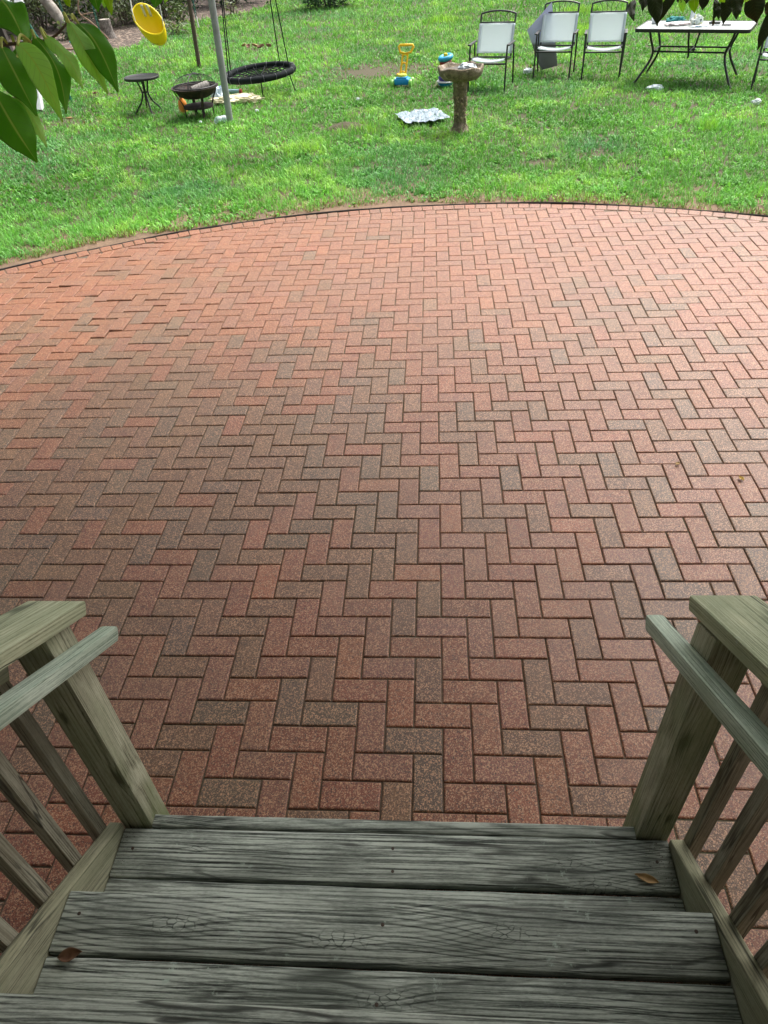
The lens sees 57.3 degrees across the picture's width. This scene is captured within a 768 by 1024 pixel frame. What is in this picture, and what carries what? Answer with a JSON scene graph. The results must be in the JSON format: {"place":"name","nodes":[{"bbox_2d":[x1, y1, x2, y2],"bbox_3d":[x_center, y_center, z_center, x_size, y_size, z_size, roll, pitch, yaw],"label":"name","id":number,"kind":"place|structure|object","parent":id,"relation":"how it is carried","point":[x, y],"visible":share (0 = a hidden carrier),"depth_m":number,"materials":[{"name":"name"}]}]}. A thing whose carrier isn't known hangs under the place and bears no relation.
{"place":"outdoors","nodes":[
{"label":"outdoors","id":0,"kind":"place"},
{"bbox_2d":[0,204,767,983],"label":"patio","id":1,"kind":"structure","parent":0,"point":[42,376],"depth_m":3.47,"materials":[{"name":"red brick"}]},
{"bbox_2d":[0,595,767,1023],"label":"porch stairs","id":2,"kind":"structure","parent":1,"relation":"on","point":[280,895],"depth_m":1.65,"materials":[{"name":"grey wood"}]},
{"bbox_2d":[57,947,82,961],"bbox_3d":[-0.734,1.035,1.644,0.058,0.015,0.029,-14,53,-3],"label":"fallen leaf","id":3,"kind":"object","parent":2,"relation":"on","point":[68,954],"visible":1,"depth_m":1.65,"materials":[{"name":"brown plant"}]},
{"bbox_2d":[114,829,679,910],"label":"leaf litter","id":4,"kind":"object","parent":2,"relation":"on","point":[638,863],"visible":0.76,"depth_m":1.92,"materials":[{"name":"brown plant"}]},
{"bbox_2d":[635,873,658,882],"bbox_3d":[0.705,0.984,1.885,0.062,0.010,0.023,12,43,18],"label":"fallen leaf","id":5,"kind":"object","parent":2,"relation":"on","point":[646,877],"visible":1,"depth_m":1.89,"materials":[{"name":"brown plant"}]},
{"bbox_2d":[0,0,767,268],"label":"lawn ground","id":6,"kind":"structure","parent":0,"point":[366,70],"depth_m":8.86,"materials":[{"name":"plant"}]},
{"bbox_2d":[0,0,232,122],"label":"swing set","id":7,"kind":"object","parent":6,"relation":"on","point":[219,54],"visible":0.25,"depth_m":9.61,"materials":[{"name":"white paint"}]},
{"bbox_2d":[58,0,100,42],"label":"belt swing","id":8,"kind":"object","parent":7,"relation":"hanging from","point":[93,12],"visible":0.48,"depth_m":11.35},
{"bbox_2d":[130,0,166,45],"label":"toddler swing","id":9,"kind":"object","parent":7,"relation":"hanging from","point":[148,21],"visible":1,"depth_m":11.05,"materials":[{"name":"yellow plastic"}]},
{"bbox_2d":[192,0,198,26],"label":"hanging chain","id":10,"kind":"object","parent":7,"relation":"hanging from","point":[195,14],"visible":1,"depth_m":10.94,"materials":[{"name":"white metal"}]},
{"bbox_2d":[221,0,295,96],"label":"net swing","id":11,"kind":"object","parent":7,"relation":"hanging from","point":[262,76],"visible":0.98,"depth_m":10.99,"materials":[{"name":"black fabric"}]},
{"bbox_2d":[5,0,273,56],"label":"mulch bed","id":12,"kind":"object","parent":6,"relation":"on","point":[128,35],"visible":0.25,"depth_m":20.17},
{"bbox_2d":[5,0,88,34],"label":"shrub","id":13,"kind":"object","parent":12,"relation":"on","point":[36,4],"visible":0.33,"depth_m":19.27,"materials":[{"name":"green plant"}]},
{"bbox_2d":[39,0,73,40],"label":"leaning trunk","id":14,"kind":"object","parent":12,"relation":"on","point":[53,10],"visible":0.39,"depth_m":17.50,"materials":[{"name":"beige plant"}]},
{"bbox_2d":[27,0,100,18],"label":"shrub","id":15,"kind":"object","parent":12,"relation":"on","point":[76,14],"visible":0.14,"depth_m":22.53,"materials":[{"name":"green plant"}]},
{"bbox_2d":[77,0,108,38],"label":"fallen branch","id":16,"kind":"object","parent":12,"relation":"on","point":[88,19],"visible":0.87,"depth_m":17.13,"materials":[{"name":"brown wood"}]},
{"bbox_2d":[56,0,130,22],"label":"shrub","id":17,"kind":"object","parent":12,"relation":"on","point":[88,16],"visible":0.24,"depth_m":20.18,"materials":[{"name":"green plant"}]},
{"bbox_2d":[99,19,116,38],"bbox_3d":[-6.877,-12.002,17.481,0.412,0.431,0.350,0,41,4],"label":"tree stump","id":18,"kind":"object","parent":12,"relation":"on","point":[106,28],"visible":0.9,"depth_m":17.39,"materials":[{"name":"grey wood"}]},
{"bbox_2d":[85,0,159,28],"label":"shrub","id":19,"kind":"object","parent":12,"relation":"on","point":[122,5],"visible":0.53,"depth_m":19.28,"materials":[{"name":"green plant"}]},
{"bbox_2d":[128,0,201,20],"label":"shrub","id":20,"kind":"object","parent":12,"relation":"on","point":[163,10],"visible":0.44,"depth_m":19.98,"materials":[{"name":"green plant"}]},
{"bbox_2d":[165,0,196,24],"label":"bush","id":21,"kind":"object","parent":12,"relation":"on","point":[179,14],"visible":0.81,"depth_m":18.94,"materials":[{"name":"green plant"}]},
{"bbox_2d":[145,0,217,9],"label":"shrub","id":22,"kind":"object","parent":12,"relation":"on","point":[186,3],"visible":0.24,"depth_m":21.95,"materials":[{"name":"green plant"}]},
{"bbox_2d":[217,0,242,15],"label":"seedling","id":23,"kind":"object","parent":12,"relation":"on","point":[227,9],"visible":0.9,"depth_m":20.09,"materials":[{"name":"green plant"}]},
{"bbox_2d":[215,0,267,6],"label":"shrub","id":24,"kind":"object","parent":12,"relation":"on","point":[234,2],"visible":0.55,"depth_m":22.30,"materials":[{"name":"green plant"}]},
{"bbox_2d":[124,73,161,114],"bbox_3d":[-3.567,-6.242,10.517,0.510,0.485,0.510,0,41,4],"label":"side table","id":25,"kind":"object","parent":6,"relation":"on","point":[142,77],"visible":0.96,"depth_m":10.43,"materials":[{"name":"black metal"}]},
{"bbox_2d":[164,16,189,34],"bbox_3d":[-5.151,-11.979,17.390,0.768,0.488,0.739,21,47,26],"label":"seedling","id":26,"kind":"object","parent":6,"relation":"on","point":[172,27],"visible":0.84,"depth_m":17.36,"materials":[{"name":"green plant"}]},
{"bbox_2d":[178,96,186,113],"bbox_3d":[-2.988,-6.050,10.406,0.124,0.264,0.124,0,41,4],"label":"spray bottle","id":27,"kind":"object","parent":6,"relation":"on","point":[180,105],"visible":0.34,"depth_m":10.38,"materials":[{"name":"orange plastic"}]},
{"bbox_2d":[171,69,218,118],"bbox_3d":[-2.683,-5.978,10.037,0.673,0.607,0.673,9,43,15],"label":"fire pit","id":28,"kind":"object","parent":6,"relation":"on","point":[183,90],"visible":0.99,"depth_m":9.93,"materials":[{"name":"metal"}]},
{"bbox_2d":[190,80,209,90],"bbox_3d":[-2.605,-6.007,9.951,0.275,0.148,0.116,-27,46,-24],"label":"firewood log","id":29,"kind":"object","parent":28,"relation":"in","point":[203,84],"visible":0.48,"depth_m":9.91,"materials":[{"name":"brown wood"}]},
{"bbox_2d":[210,85,222,96],"bbox_3d":[-2.571,-6.473,10.861,0.244,0.263,0.208,-13,42,-10],"label":"plastic bag","id":30,"kind":"object","parent":6,"relation":"on","point":[218,93],"visible":0.36,"depth_m":10.80,"materials":[{"name":"white plastic"}]},
{"bbox_2d":[214,115,226,123],"bbox_3d":[-2.259,-5.505,9.854,0.238,0.100,0.102,-28,46,-25],"label":"plastic bottle","id":31,"kind":"object","parent":6,"relation":"on","point":[221,118],"visible":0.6,"depth_m":9.81,"materials":[{"name":"white plastic"}]},
{"bbox_2d":[229,89,242,93],"bbox_3d":[-2.405,-6.747,11.271,0.275,0.068,0.068,9,43,15],"label":"toy tube","id":32,"kind":"object","parent":6,"relation":"on","point":[232,91],"visible":0.66,"depth_m":11.24,"materials":[{"name":"blue plastic"}]},
{"bbox_2d":[208,93,264,104],"bbox_3d":[-2.269,-6.346,10.792,0.898,0.133,0.385,0,41,4],"label":"cloth","id":33,"kind":"object","parent":6,"relation":"on","point":[244,97],"visible":0.81,"depth_m":10.73,"materials":[{"name":"beige fabric"}]},
{"bbox_2d":[302,0,353,10],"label":"round shrub","id":34,"kind":"object","parent":6,"relation":"on","point":[315,3],"visible":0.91,"depth_m":20.09,"materials":[{"name":"green plant"}]},
{"bbox_2d":[323,122,367,132],"bbox_3d":[-0.492,-5.059,9.215,0.680,0.096,0.477,0,41,4],"label":"soil mound","id":35,"kind":"object","parent":6,"relation":"on","point":[341,123],"visible":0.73,"depth_m":9.15,"materials":[{"name":"brown soil"}]},
{"bbox_2d":[390,43,414,87],"bbox_3d":[0.286,-6.945,10.953,0.348,0.560,0.307,6,42,12],"label":"toy mower","id":36,"kind":"object","parent":6,"relation":"on","point":[402,78],"visible":0.98,"depth_m":10.98,"materials":[{"name":"blue plastic"}]},
{"bbox_2d":[395,107,449,122],"bbox_3d":[0.501,-5.252,9.298,0.612,0.044,0.706,-12,41,-9],"label":"plastic sheet","id":37,"kind":"object","parent":6,"relation":"on","point":[425,115],"visible":1,"depth_m":9.27,"materials":[{"name":"white plastic"}]},
{"bbox_2d":[437,53,452,86],"bbox_3d":[0.949,-6.812,10.831,0.276,0.450,0.276,0,41,4],"label":"stacking toy","id":38,"kind":"object","parent":6,"relation":"on","point":[444,58],"visible":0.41,"depth_m":10.72,"materials":[{"name":"blue plastic"}]},
{"bbox_2d":[438,61,483,134],"bbox_3d":[0.929,-5.017,8.552,0.547,0.732,0.544,0,41,4],"label":"bird bath","id":39,"kind":"object","parent":6,"relation":"on","point":[453,73],"visible":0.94,"depth_m":8.42,"materials":[{"name":"brown stone"}]},
{"bbox_2d":[458,62,476,69],"bbox_3d":[0.986,-5.268,8.309,0.231,0.083,0.174,0,41,4],"label":"plastic wrapper","id":40,"kind":"object","parent":39,"relation":"on","point":[463,66],"visible":0.72,"depth_m":8.27,"materials":[{"name":"white plastic"}]},
{"bbox_2d":[467,10,516,92],"bbox_3d":[1.602,-6.801,10.385,0.618,0.955,0.668,11,43,17],"label":"patio chair","id":41,"kind":"object","parent":6,"relation":"on","point":[496,37],"visible":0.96,"depth_m":10.41,"materials":[{"name":"grey fabric"}]},
{"bbox_2d":[523,68,532,74],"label":"plastic litter","id":42,"kind":"object","parent":6,"relation":"on","point":[527,70],"visible":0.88,"depth_m":11.33,"materials":[{"name":"white plastic"}]},
{"bbox_2d":[527,2,557,69],"bbox_3d":[2.529,-7.526,11.138,0.535,0.917,0.121,0,41,4],"label":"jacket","id":43,"kind":"object","parent":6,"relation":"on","point":[547,60],"visible":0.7,"depth_m":11.19,"materials":[{"name":"grey fabric"}]},
{"bbox_2d":[532,0,579,79],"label":"patio chair","id":44,"kind":"object","parent":6,"relation":"on","point":[559,26],"visible":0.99,"depth_m":10.88,"materials":[{"name":"grey fabric"}]},
{"bbox_2d":[580,0,628,79],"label":"patio chair","id":45,"kind":"object","parent":6,"relation":"on","point":[606,26],"visible":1,"depth_m":10.65,"materials":[{"name":"grey fabric"}]},
{"bbox_2d":[645,84,663,90],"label":"plastic litter","id":46,"kind":"object","parent":6,"relation":"on","point":[656,86],"visible":0.81,"depth_m":9.93,"materials":[{"name":"white plastic"}]},
{"bbox_2d":[633,20,757,88],"bbox_3d":[4.424,-6.605,10.138,1.516,0.704,0.866,17,45,23],"label":"patio table","id":47,"kind":"object","parent":6,"relation":"on","point":[734,27],"visible":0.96,"depth_m":9.87,"materials":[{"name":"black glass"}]},
{"bbox_2d":[666,16,685,21],"bbox_3d":[4.212,-7.114,10.142,0.294,0.085,0.159,0,41,4],"label":"cloth","id":48,"kind":"object","parent":47,"relation":"on","point":[673,18],"visible":0.77,"depth_m":10.10,"materials":[{"name":"teal fabric"}]},
{"bbox_2d":[664,21,690,25],"bbox_3d":[4.173,-6.936,9.972,0.409,0.043,0.178,0,41,4],"label":"napkin","id":49,"kind":"object","parent":47,"relation":"on","point":[676,23],"visible":0.99,"depth_m":9.94,"materials":[{"name":"white paper"}]},
{"bbox_2d":[690,14,703,24],"bbox_3d":[4.390,-6.901,9.844,0.185,0.135,0.118,0,41,4],"label":"snack bag","id":50,"kind":"object","parent":47,"relation":"on","point":[696,19],"visible":0.96,"depth_m":9.82,"materials":[{"name":"white plastic"}]},
{"bbox_2d":[690,25,708,26],"bbox_3d":[4.391,-6.756,9.766,0.271,0.019,0.068,0,41,4],"label":"plastic scrap","id":51,"kind":"object","parent":47,"relation":"on","point":[699,25],"visible":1,"depth_m":9.75,"materials":[{"name":"white plastic"}]},
{"bbox_2d":[751,98,760,104],"bbox_3d":[4.742,-5.226,8.942,0.128,0.071,0.069,0,41,4],"label":"paper scrap","id":52,"kind":"object","parent":6,"relation":"on","point":[757,101],"visible":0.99,"depth_m":8.93,"materials":[{"name":"white paper"}]},
{"bbox_2d":[750,37,767,89],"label":"patio chair","id":53,"kind":"object","parent":6,"relation":"on","point":[764,53],"visible":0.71,"depth_m":9.53,"materials":[{"name":"black metal"}]},
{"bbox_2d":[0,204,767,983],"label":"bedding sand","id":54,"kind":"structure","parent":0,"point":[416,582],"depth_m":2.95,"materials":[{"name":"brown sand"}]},
{"bbox_2d":[0,202,767,270],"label":"lawn edging","id":55,"kind":"object","parent":54,"relation":"on","point":[571,203],"visible":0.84,"depth_m":6.57,"materials":[{"name":"black plastic"}]},
{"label":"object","id":56,"kind":"object","parent":54,"relation":"on","visible":0},
{"bbox_2d":[0,0,118,162],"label":"leafy branch","id":57,"kind":"object","parent":56,"relation":"attached to","point":[29,68],"visible":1,"depth_m":1.38,"materials":[{"name":"green plant"}]},
{"bbox_2d":[63,0,167,14],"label":"hanging twig","id":58,"kind":"object","parent":56,"relation":"attached to","point":[96,4],"visible":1,"depth_m":1.78,"materials":[{"name":"green plant"}]},
{"bbox_2d":[627,0,767,49],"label":"overhanging branch","id":59,"kind":"object","parent":56,"relation":"attached to","point":[723,10],"visible":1,"depth_m":2.30,"materials":[{"name":"green plant"}]},
{"bbox_2d":[689,10,695,20],"bbox_3d":[4.393,-7.058,10.006,0.066,0.160,0.066,0,41,4],"label":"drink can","id":60,"kind":"object","parent":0,"point":[692,14],"visible":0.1,"depth_m":9.98,"materials":[{"name":"metal"}]}
]}

